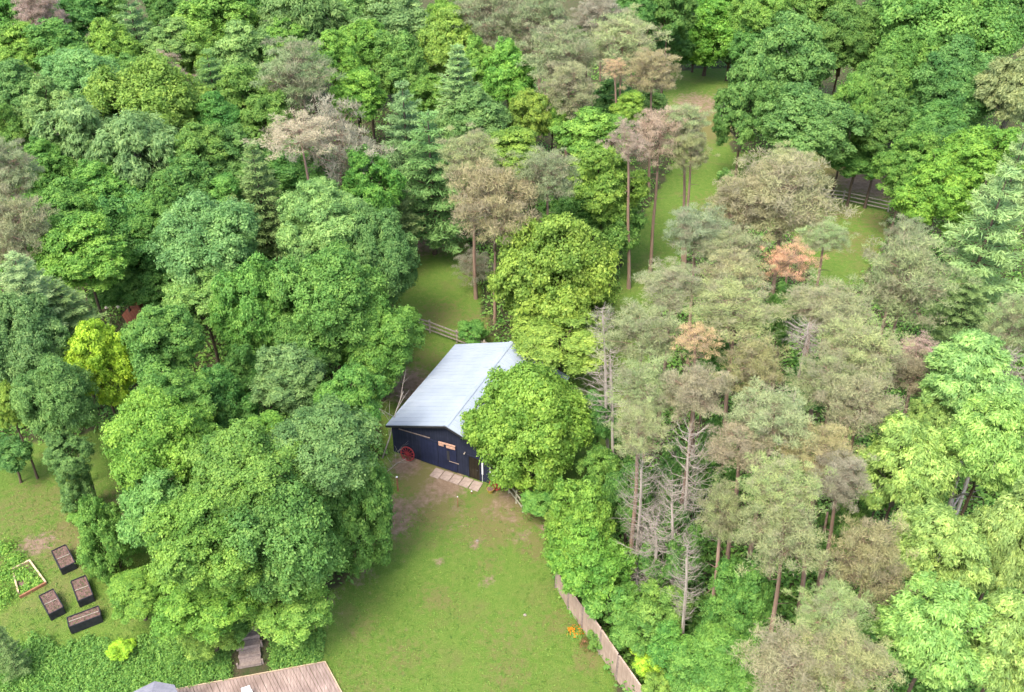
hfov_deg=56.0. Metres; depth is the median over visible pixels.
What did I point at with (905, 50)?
maple tree
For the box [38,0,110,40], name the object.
maple tree
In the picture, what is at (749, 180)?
pine tree
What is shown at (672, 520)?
dead tree
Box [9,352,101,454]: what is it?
maple tree
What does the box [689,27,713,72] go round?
maple tree
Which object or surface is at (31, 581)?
planting frame
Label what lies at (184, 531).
maple tree
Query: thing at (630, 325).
pine tree
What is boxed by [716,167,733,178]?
shrub
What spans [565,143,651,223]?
maple tree
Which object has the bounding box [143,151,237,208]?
maple tree
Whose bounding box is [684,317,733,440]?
pine tree
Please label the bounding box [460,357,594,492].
maple tree
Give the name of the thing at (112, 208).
maple tree
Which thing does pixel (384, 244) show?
maple tree
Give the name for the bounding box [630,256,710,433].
pine tree
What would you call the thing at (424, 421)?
barn
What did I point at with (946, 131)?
maple tree
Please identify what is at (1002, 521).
ash tree
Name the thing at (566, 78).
pine tree
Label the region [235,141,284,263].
spruce tree
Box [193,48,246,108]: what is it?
white pine
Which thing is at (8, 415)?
maple tree
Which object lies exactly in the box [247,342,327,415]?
maple tree
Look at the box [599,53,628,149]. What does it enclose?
pine tree
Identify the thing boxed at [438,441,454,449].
wooden sign
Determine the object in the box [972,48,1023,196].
pine tree
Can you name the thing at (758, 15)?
maple tree
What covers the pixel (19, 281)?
white pine
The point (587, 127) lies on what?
maple tree
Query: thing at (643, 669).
shrub
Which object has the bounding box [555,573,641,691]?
board fence
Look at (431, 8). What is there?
maple tree
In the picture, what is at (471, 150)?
pine tree
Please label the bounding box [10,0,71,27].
pine tree
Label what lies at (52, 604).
raised bed
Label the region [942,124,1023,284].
maple tree
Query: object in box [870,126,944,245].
maple tree
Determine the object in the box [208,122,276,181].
maple tree
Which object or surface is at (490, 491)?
flower pot
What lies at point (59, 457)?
maple tree
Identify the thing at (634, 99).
maple tree
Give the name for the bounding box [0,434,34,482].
maple tree
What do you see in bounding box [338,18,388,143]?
maple tree
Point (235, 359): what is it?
maple tree
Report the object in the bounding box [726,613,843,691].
pine tree
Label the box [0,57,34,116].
maple tree
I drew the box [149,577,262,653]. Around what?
maple tree
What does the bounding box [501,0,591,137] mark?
pine tree
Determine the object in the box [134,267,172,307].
maple tree
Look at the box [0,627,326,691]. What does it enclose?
bank planting
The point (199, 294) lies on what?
maple tree
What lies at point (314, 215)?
maple tree
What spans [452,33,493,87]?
maple tree
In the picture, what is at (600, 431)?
maple tree
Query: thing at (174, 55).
pine tree
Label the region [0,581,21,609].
weed patch
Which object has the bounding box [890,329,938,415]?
pine tree
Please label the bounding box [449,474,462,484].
paving slab
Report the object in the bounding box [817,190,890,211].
rail fence
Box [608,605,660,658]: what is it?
maple tree
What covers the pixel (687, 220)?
pine tree
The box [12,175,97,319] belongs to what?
maple tree
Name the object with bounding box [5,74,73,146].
maple tree
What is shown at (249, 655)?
timber steps
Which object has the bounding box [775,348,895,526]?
pine tree
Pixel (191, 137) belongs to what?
maple tree
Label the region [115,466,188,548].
maple tree
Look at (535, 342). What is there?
maple tree
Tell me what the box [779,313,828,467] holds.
dead tree
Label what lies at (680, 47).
maple tree
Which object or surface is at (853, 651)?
pine tree
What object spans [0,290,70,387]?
maple tree
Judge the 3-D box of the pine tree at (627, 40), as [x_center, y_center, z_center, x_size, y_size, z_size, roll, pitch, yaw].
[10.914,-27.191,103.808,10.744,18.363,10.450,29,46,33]
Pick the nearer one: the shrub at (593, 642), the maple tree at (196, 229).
the shrub at (593, 642)
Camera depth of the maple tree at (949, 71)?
97.85 m
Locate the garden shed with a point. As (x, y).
(128, 316)
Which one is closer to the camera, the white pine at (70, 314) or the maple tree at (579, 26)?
the white pine at (70, 314)
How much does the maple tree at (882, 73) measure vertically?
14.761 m
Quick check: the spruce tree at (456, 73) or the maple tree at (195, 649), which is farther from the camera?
the spruce tree at (456, 73)
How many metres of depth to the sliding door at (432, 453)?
70.02 m
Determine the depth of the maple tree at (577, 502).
56.73 m
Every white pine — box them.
[0,249,75,327]
[0,625,31,682]
[47,278,109,410]
[112,0,169,64]
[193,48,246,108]
[375,78,441,187]
[379,166,425,239]
[397,109,482,254]
[899,163,1023,346]
[923,271,998,370]
[965,124,1023,253]
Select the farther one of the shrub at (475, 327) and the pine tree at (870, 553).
the shrub at (475, 327)
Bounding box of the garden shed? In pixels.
[122,302,153,325]
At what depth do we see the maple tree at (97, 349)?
66.98 m
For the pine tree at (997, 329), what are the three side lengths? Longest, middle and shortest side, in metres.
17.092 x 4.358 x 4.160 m
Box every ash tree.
[29,95,113,173]
[82,107,179,193]
[254,0,349,113]
[848,410,960,594]
[869,568,995,691]
[883,497,997,686]
[901,386,959,508]
[917,326,1023,415]
[938,390,1023,516]
[961,584,1023,691]
[969,476,1023,600]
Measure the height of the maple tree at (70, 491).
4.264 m
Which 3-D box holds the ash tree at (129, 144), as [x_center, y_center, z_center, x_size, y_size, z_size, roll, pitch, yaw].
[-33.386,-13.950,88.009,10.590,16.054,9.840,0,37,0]
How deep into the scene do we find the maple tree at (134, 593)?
55.71 m
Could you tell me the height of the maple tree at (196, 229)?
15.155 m
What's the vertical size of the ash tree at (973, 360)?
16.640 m
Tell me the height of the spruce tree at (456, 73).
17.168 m
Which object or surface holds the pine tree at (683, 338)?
on the ground at (454, 506)
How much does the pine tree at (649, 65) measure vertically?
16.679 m
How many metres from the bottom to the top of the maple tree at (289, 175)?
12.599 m
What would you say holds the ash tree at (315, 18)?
on the ground at (454, 506)
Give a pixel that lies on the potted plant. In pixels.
(496, 484)
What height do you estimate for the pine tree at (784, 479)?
16.540 m
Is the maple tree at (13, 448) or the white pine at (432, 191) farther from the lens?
the white pine at (432, 191)
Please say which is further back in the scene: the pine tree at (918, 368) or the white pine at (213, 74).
the white pine at (213, 74)
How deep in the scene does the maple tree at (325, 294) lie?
68.90 m
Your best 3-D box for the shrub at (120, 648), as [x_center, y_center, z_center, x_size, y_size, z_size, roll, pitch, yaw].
[-22.903,17.754,56.511,1.746,0.957,1.504,-9,38,-11]
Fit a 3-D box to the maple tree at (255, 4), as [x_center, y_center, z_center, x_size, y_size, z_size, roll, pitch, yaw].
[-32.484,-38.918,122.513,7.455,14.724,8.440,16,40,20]
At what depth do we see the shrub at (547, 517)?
63.11 m
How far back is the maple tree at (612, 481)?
59.41 m
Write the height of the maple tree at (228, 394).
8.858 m
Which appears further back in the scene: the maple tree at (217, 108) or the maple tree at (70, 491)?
the maple tree at (217, 108)
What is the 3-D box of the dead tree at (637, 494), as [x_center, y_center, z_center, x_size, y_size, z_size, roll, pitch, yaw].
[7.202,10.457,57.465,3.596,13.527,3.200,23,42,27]
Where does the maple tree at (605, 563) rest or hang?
on the ground at (454, 506)
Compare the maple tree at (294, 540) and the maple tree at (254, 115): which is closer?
the maple tree at (294, 540)
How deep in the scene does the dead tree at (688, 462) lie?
54.91 m
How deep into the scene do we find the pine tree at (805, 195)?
72.66 m
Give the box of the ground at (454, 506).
[0,0,1023,691]
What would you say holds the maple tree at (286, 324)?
on the ground at (454, 506)
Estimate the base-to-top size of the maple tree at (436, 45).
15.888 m
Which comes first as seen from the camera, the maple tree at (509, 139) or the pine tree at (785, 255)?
the pine tree at (785, 255)
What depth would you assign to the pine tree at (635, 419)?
53.57 m
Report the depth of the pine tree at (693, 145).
82.40 m
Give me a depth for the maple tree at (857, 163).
97.83 m
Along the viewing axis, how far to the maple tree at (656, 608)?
55.41 m
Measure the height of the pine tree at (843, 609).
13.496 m
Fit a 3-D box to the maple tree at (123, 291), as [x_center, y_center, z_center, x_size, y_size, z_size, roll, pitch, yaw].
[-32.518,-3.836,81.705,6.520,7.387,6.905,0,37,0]
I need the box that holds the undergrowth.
[0,26,1023,691]
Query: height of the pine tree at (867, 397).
16.472 m
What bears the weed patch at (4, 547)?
on the ground at (454, 506)
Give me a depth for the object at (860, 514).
55.21 m
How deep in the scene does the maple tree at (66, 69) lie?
96.25 m
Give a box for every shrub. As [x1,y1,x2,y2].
[65,498,104,527]
[104,638,136,661]
[457,319,489,343]
[519,485,555,516]
[543,510,551,533]
[586,627,605,651]
[629,637,663,677]
[640,670,671,691]
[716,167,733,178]
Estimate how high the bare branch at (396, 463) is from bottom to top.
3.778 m
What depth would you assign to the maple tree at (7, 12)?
118.87 m
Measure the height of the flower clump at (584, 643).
0.601 m
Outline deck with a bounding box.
[176,661,341,691]
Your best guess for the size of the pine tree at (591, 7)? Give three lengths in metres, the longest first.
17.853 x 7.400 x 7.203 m
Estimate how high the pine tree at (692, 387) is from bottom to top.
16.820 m
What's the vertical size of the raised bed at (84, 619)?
0.702 m
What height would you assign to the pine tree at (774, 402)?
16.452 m
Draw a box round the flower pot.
[487,487,493,493]
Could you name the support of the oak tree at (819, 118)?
on the ground at (454, 506)
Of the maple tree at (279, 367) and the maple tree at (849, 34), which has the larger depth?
the maple tree at (849, 34)
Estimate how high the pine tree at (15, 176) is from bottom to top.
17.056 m
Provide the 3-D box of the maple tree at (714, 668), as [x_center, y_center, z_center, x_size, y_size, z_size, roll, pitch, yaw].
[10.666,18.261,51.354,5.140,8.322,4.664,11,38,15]
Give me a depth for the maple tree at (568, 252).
75.28 m
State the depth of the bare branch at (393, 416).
70.95 m
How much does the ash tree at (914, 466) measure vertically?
15.586 m
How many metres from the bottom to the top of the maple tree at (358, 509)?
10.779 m
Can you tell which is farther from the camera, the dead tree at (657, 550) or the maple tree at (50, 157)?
the maple tree at (50, 157)
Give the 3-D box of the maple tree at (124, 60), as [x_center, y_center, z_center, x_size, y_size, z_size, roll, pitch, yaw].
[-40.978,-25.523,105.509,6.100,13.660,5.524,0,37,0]
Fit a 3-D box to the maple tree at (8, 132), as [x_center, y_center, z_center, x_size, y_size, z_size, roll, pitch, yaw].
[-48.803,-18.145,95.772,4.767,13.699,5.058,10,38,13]
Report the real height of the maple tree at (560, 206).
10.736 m
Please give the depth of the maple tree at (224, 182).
81.66 m
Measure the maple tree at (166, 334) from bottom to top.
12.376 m
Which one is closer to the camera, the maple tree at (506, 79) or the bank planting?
the bank planting
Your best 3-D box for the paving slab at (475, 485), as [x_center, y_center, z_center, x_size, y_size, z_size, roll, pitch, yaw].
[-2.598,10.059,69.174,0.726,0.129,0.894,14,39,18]
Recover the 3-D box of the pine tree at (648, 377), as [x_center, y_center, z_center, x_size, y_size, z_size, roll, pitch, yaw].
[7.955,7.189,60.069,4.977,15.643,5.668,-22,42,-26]
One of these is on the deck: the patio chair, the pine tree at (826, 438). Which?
the patio chair
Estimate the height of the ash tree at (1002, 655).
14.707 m
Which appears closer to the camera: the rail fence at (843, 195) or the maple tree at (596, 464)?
the maple tree at (596, 464)
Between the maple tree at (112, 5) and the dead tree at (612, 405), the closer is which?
the dead tree at (612, 405)
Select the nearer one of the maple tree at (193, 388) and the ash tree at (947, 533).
the ash tree at (947, 533)
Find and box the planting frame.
[9,560,46,598]
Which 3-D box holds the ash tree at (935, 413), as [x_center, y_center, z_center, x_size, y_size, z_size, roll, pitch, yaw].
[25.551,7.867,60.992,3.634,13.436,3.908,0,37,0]
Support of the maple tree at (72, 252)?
on the ground at (454, 506)
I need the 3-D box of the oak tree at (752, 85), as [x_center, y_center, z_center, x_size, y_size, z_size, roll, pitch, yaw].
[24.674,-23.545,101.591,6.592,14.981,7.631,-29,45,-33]
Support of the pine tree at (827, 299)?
on the ground at (454, 506)
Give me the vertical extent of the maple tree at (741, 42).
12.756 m
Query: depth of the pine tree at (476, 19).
108.22 m
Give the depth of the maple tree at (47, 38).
107.06 m
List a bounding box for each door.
[420,436,457,472]
[467,454,480,480]
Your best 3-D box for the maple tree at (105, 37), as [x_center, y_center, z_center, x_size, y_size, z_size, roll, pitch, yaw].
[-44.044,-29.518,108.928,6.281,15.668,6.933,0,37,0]
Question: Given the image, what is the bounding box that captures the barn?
[385,341,569,488]
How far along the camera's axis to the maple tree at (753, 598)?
51.81 m
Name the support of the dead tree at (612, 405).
on the ground at (454, 506)
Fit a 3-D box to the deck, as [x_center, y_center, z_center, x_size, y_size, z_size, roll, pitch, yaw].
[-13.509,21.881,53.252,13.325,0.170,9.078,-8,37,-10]
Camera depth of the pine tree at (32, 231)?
72.69 m
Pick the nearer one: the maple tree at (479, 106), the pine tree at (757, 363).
the pine tree at (757, 363)
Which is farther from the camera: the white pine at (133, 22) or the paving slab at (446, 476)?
the white pine at (133, 22)
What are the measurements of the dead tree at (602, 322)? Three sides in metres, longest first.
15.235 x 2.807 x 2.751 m
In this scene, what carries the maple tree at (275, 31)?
on the ground at (454, 506)
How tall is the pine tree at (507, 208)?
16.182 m
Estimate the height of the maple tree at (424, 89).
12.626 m
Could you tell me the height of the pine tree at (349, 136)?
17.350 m
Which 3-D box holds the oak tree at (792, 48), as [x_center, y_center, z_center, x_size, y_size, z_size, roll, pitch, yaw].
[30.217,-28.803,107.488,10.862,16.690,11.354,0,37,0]
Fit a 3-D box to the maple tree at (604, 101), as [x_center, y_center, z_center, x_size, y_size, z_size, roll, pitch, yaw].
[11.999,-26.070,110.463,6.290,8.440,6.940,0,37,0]
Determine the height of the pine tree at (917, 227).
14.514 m
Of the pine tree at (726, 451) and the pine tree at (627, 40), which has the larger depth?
the pine tree at (627, 40)
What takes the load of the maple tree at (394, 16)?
on the ground at (454, 506)
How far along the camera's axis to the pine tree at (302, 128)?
79.92 m
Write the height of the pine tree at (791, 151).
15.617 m
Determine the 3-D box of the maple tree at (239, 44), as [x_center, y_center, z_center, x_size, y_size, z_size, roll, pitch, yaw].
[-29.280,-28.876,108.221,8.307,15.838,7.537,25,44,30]
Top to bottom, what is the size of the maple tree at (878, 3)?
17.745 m
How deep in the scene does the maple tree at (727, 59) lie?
127.54 m
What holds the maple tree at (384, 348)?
on the ground at (454, 506)
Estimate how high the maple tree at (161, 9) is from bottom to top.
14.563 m
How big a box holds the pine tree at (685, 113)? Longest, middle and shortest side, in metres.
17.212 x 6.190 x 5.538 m
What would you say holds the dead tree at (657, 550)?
on the ground at (454, 506)
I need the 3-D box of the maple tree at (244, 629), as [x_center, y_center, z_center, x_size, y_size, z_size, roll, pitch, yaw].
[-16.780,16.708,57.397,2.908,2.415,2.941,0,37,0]
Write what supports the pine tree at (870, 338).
on the ground at (454, 506)
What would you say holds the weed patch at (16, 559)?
on the ground at (454, 506)
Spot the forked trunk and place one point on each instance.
(951, 502)
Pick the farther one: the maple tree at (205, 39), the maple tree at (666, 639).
the maple tree at (205, 39)
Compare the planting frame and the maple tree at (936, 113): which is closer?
the planting frame
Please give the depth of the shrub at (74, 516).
64.01 m
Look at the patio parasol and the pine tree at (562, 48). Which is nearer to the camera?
the patio parasol
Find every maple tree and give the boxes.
[0,0,35,28]
[0,19,41,74]
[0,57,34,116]
[0,102,35,193]
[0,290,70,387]
[0,379,38,478]
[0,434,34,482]
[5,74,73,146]
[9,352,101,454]
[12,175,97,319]
[16,136,78,193]
[18,16,88,71]
[27,209,138,328]
[29,46,124,101]
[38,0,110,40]
[41,429,96,490]
[55,471,96,515]
[60,318,138,418]
[68,158,142,230]
[75,494,143,585]
[80,48,213,159]
[82,17,147,58]
[86,259,153,311]
[92,186,170,276]
[93,0,131,23]
[98,384,223,491]
[105,563,166,624]
[107,50,141,69]
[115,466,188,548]
[116,303,206,378]
[119,185,178,243]
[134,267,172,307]
[134,360,217,425]
[136,490,263,594]
[140,0,188,33]
[140,15,201,64]
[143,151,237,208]
[144,189,263,290]
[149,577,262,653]
[159,266,219,363]
[164,120,234,171]
[170,0,259,39]
[174,620,245,662]
[176,24,221,78]
[181,418,310,521]
[185,362,259,429]
[194,90,246,139]
[205,171,252,203]
[206,19,280,73]
[206,251,283,352]
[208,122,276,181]
[214,63,276,109]
[215,471,349,605]
[223,342,260,404]
[224,619,251,642]
[227,0,271,71]
[239,88,297,199]
[239,573,335,648]
[246,409,284,432]
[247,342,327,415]
[262,133,344,248]
[264,15,314,122]
[265,238,393,372]
[267,393,386,496]
[269,311,343,406]
[275,176,371,263]
[304,28,364,161]
[312,362,391,428]
[324,450,395,578]
[327,65,387,137]
[331,0,369,23]
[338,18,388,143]
[338,143,409,219]
[338,289,426,401]
[345,0,441,103]
[347,205,421,304]
[371,28,429,116]
[407,71,454,141]
[413,3,483,77]
[424,0,463,17]
[436,85,513,214]
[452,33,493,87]
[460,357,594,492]
[475,36,539,110]
[477,124,539,197]
[486,211,628,348]
[507,87,553,212]
[508,306,608,377]
[537,175,591,225]
[538,96,570,174]
[540,474,615,567]
[546,519,638,602]
[547,105,634,155]
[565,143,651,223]
[571,14,600,91]
[574,441,622,488]
[580,578,641,627]
[582,387,620,444]
[584,189,648,253]
[591,78,645,146]
[601,458,660,557]
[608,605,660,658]
[609,89,645,122]
[610,0,660,86]
[626,577,694,635]
[637,502,708,588]
[642,88,668,137]
[645,0,699,93]
[646,618,694,685]
[649,440,709,516]
[651,28,695,75]
[666,0,733,75]
[666,661,691,691]
[667,621,763,691]
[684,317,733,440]
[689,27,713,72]
[698,555,777,646]
[712,43,740,80]
[725,0,793,33]
[728,24,764,63]
[782,0,840,22]
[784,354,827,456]
[814,0,881,94]
[827,138,885,206]
[849,53,903,184]
[853,26,943,103]
[854,89,913,208]
[860,471,895,524]
[861,0,907,38]
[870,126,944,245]
[871,0,1023,59]
[889,148,982,246]
[904,98,969,133]
[906,32,1001,130]
[922,125,962,235]
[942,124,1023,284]
[1001,0,1023,54]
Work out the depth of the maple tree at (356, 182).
83.63 m
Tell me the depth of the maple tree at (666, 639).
53.49 m
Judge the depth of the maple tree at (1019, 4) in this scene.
112.56 m
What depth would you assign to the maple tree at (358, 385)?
62.27 m
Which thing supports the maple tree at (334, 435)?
on the ground at (454, 506)
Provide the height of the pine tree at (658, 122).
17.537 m
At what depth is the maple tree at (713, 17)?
124.72 m
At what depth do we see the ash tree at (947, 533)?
47.72 m
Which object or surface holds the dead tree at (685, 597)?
on the ground at (454, 506)
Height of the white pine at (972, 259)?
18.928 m
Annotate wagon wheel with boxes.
[400,446,414,460]
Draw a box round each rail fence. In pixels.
[419,318,487,343]
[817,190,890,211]
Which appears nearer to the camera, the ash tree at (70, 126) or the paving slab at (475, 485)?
the paving slab at (475, 485)
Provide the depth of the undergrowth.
73.16 m
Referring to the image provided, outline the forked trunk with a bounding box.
[934,461,981,567]
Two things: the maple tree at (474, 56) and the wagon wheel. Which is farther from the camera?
the maple tree at (474, 56)
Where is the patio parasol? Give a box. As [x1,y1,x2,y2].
[134,681,176,691]
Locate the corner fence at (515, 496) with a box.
[508,488,523,512]
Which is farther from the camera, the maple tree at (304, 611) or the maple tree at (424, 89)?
the maple tree at (424, 89)
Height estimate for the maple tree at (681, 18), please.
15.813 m
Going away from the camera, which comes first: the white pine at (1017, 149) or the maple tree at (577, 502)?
the maple tree at (577, 502)
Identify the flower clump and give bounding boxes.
[565,623,583,640]
[579,637,594,652]
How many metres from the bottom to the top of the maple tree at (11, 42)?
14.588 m
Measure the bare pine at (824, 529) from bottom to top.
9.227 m
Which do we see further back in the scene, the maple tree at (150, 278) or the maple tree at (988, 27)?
the maple tree at (988, 27)
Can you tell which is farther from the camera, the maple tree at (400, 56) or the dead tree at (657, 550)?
the maple tree at (400, 56)
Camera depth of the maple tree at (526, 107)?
93.91 m
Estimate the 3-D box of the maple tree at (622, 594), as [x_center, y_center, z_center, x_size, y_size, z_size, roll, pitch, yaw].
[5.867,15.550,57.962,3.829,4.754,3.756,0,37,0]
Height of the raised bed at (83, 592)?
0.703 m
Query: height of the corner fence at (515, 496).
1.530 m
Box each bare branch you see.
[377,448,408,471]
[380,372,406,458]
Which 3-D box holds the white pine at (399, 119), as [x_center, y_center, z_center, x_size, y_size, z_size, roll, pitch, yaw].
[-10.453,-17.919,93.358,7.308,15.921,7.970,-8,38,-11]
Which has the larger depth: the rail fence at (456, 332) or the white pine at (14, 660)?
the rail fence at (456, 332)
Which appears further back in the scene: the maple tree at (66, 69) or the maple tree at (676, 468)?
the maple tree at (66, 69)
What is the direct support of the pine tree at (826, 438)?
on the ground at (454, 506)
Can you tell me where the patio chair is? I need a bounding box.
[241,685,251,691]
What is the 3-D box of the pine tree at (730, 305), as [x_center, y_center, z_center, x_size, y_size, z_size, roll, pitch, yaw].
[14.353,2.661,65.861,7.053,15.974,7.978,-13,39,-17]
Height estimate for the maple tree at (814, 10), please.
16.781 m
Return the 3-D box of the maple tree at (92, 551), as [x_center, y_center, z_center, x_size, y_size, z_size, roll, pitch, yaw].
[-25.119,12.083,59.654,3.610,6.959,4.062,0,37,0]
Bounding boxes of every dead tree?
[576,342,644,454]
[587,302,618,459]
[611,441,666,583]
[613,504,690,596]
[640,473,696,584]
[647,416,732,587]
[665,533,707,636]
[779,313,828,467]
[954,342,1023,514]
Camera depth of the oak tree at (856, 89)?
96.34 m
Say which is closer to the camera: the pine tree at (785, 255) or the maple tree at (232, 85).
the pine tree at (785, 255)
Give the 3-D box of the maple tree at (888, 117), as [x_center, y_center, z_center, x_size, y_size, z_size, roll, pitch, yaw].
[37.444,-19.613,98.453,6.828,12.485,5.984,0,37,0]
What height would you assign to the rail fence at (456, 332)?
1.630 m
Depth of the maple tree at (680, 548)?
56.43 m
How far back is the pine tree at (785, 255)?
67.92 m
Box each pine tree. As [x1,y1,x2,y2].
[0,134,45,198]
[0,181,59,285]
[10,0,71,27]
[156,49,195,83]
[241,108,340,182]
[249,35,345,127]
[268,89,395,188]
[432,122,518,299]
[441,156,542,324]
[451,0,522,49]
[451,243,496,287]
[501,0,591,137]
[510,145,580,219]
[515,17,616,165]
[532,59,610,165]
[570,0,626,92]
[575,3,672,101]
[593,296,683,465]
[595,114,653,288]
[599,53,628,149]
[602,395,675,580]
[605,347,692,548]
[618,45,683,197]
[623,105,689,272]
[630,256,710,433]
[645,360,740,531]
[654,102,716,268]
[663,201,739,367]
[665,125,719,277]
[668,321,724,512]
[679,266,790,468]
[694,223,772,383]
[695,246,776,423]
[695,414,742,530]
[695,474,760,622]
[696,412,783,558]
[705,160,793,342]
[707,146,863,342]
[712,329,791,494]
[720,374,822,564]
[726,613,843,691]
[728,488,840,685]
[734,448,838,656]
[751,140,824,302]
[757,235,830,391]
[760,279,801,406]
[771,421,865,613]
[773,267,886,469]
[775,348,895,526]
[781,573,882,690]
[790,614,908,691]
[795,215,867,356]
[808,362,909,563]
[808,444,879,630]
[811,310,914,449]
[814,509,921,687]
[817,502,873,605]
[846,220,983,409]
[879,214,934,339]
[879,349,936,510]
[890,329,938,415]
[963,293,1023,489]
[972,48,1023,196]
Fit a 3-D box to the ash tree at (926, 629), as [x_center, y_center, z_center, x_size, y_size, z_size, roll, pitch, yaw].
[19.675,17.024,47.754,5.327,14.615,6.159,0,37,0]
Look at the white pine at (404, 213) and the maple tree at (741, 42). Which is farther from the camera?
the maple tree at (741, 42)
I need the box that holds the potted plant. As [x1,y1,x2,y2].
[489,481,500,490]
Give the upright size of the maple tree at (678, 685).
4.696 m
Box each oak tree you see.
[711,52,782,176]
[742,8,837,153]
[755,80,873,209]
[831,70,875,196]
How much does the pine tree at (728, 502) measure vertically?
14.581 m
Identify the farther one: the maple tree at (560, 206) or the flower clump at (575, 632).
the maple tree at (560, 206)
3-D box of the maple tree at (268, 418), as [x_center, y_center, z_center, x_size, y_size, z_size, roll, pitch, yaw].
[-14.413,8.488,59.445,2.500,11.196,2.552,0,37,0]
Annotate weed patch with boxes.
[0,537,18,559]
[0,561,18,585]
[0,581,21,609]
[1,548,30,567]
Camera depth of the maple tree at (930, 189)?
80.26 m
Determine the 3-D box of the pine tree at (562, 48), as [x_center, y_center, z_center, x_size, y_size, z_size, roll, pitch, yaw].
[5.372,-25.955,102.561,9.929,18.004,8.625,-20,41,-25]
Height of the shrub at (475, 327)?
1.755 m
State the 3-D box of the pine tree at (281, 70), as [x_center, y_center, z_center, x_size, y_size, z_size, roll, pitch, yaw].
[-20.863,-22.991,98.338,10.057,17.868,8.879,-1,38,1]
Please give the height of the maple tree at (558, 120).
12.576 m
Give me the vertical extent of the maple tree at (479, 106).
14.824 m
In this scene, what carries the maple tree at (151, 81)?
on the ground at (454, 506)
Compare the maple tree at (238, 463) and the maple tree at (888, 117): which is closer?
the maple tree at (238, 463)
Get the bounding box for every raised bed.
[38,588,65,620]
[51,544,77,574]
[66,605,102,633]
[70,575,94,607]
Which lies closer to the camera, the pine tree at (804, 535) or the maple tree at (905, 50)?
the pine tree at (804, 535)
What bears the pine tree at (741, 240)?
on the ground at (454, 506)
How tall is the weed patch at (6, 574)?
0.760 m
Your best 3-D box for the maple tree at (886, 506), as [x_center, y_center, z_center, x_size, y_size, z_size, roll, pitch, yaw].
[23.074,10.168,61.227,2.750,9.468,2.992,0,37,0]
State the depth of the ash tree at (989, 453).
51.28 m
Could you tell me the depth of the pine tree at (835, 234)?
69.47 m
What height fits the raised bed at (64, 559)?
0.705 m
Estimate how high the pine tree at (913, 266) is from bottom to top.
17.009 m
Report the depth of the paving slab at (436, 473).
70.15 m
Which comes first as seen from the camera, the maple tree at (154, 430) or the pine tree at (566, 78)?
the maple tree at (154, 430)
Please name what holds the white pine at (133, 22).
on the ground at (454, 506)
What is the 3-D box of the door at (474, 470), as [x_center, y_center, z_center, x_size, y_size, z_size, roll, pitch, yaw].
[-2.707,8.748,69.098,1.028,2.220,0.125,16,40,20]
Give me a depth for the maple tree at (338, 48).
102.08 m
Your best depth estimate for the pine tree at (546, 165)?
77.77 m
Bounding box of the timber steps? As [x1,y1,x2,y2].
[236,621,263,668]
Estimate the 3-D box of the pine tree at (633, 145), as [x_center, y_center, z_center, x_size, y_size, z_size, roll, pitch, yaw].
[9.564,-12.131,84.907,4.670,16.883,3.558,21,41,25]
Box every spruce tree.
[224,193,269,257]
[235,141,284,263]
[427,43,482,199]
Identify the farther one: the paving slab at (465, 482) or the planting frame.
the paving slab at (465, 482)
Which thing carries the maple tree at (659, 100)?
on the ground at (454, 506)
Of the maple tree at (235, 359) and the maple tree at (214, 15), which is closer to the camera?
the maple tree at (235, 359)
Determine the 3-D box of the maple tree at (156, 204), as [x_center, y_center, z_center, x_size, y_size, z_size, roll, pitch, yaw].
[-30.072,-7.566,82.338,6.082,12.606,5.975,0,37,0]
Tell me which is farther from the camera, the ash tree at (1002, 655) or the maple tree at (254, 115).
the maple tree at (254, 115)
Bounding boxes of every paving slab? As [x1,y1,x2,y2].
[430,468,443,478]
[440,471,453,480]
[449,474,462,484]
[459,477,473,487]
[469,480,482,491]
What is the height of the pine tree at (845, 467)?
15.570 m
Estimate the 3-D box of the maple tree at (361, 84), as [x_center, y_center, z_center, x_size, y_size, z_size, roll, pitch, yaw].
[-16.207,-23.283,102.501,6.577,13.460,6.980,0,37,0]
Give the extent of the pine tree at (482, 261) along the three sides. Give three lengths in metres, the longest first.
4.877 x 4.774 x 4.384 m
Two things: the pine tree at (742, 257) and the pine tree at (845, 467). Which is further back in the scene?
the pine tree at (742, 257)
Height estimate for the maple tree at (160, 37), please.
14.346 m
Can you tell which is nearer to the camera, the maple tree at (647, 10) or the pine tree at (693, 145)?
the pine tree at (693, 145)
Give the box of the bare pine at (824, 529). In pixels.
[813,512,828,601]
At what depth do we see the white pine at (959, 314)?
71.13 m
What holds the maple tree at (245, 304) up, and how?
on the ground at (454, 506)
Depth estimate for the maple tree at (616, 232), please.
86.21 m
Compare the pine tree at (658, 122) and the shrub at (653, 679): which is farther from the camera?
the pine tree at (658, 122)

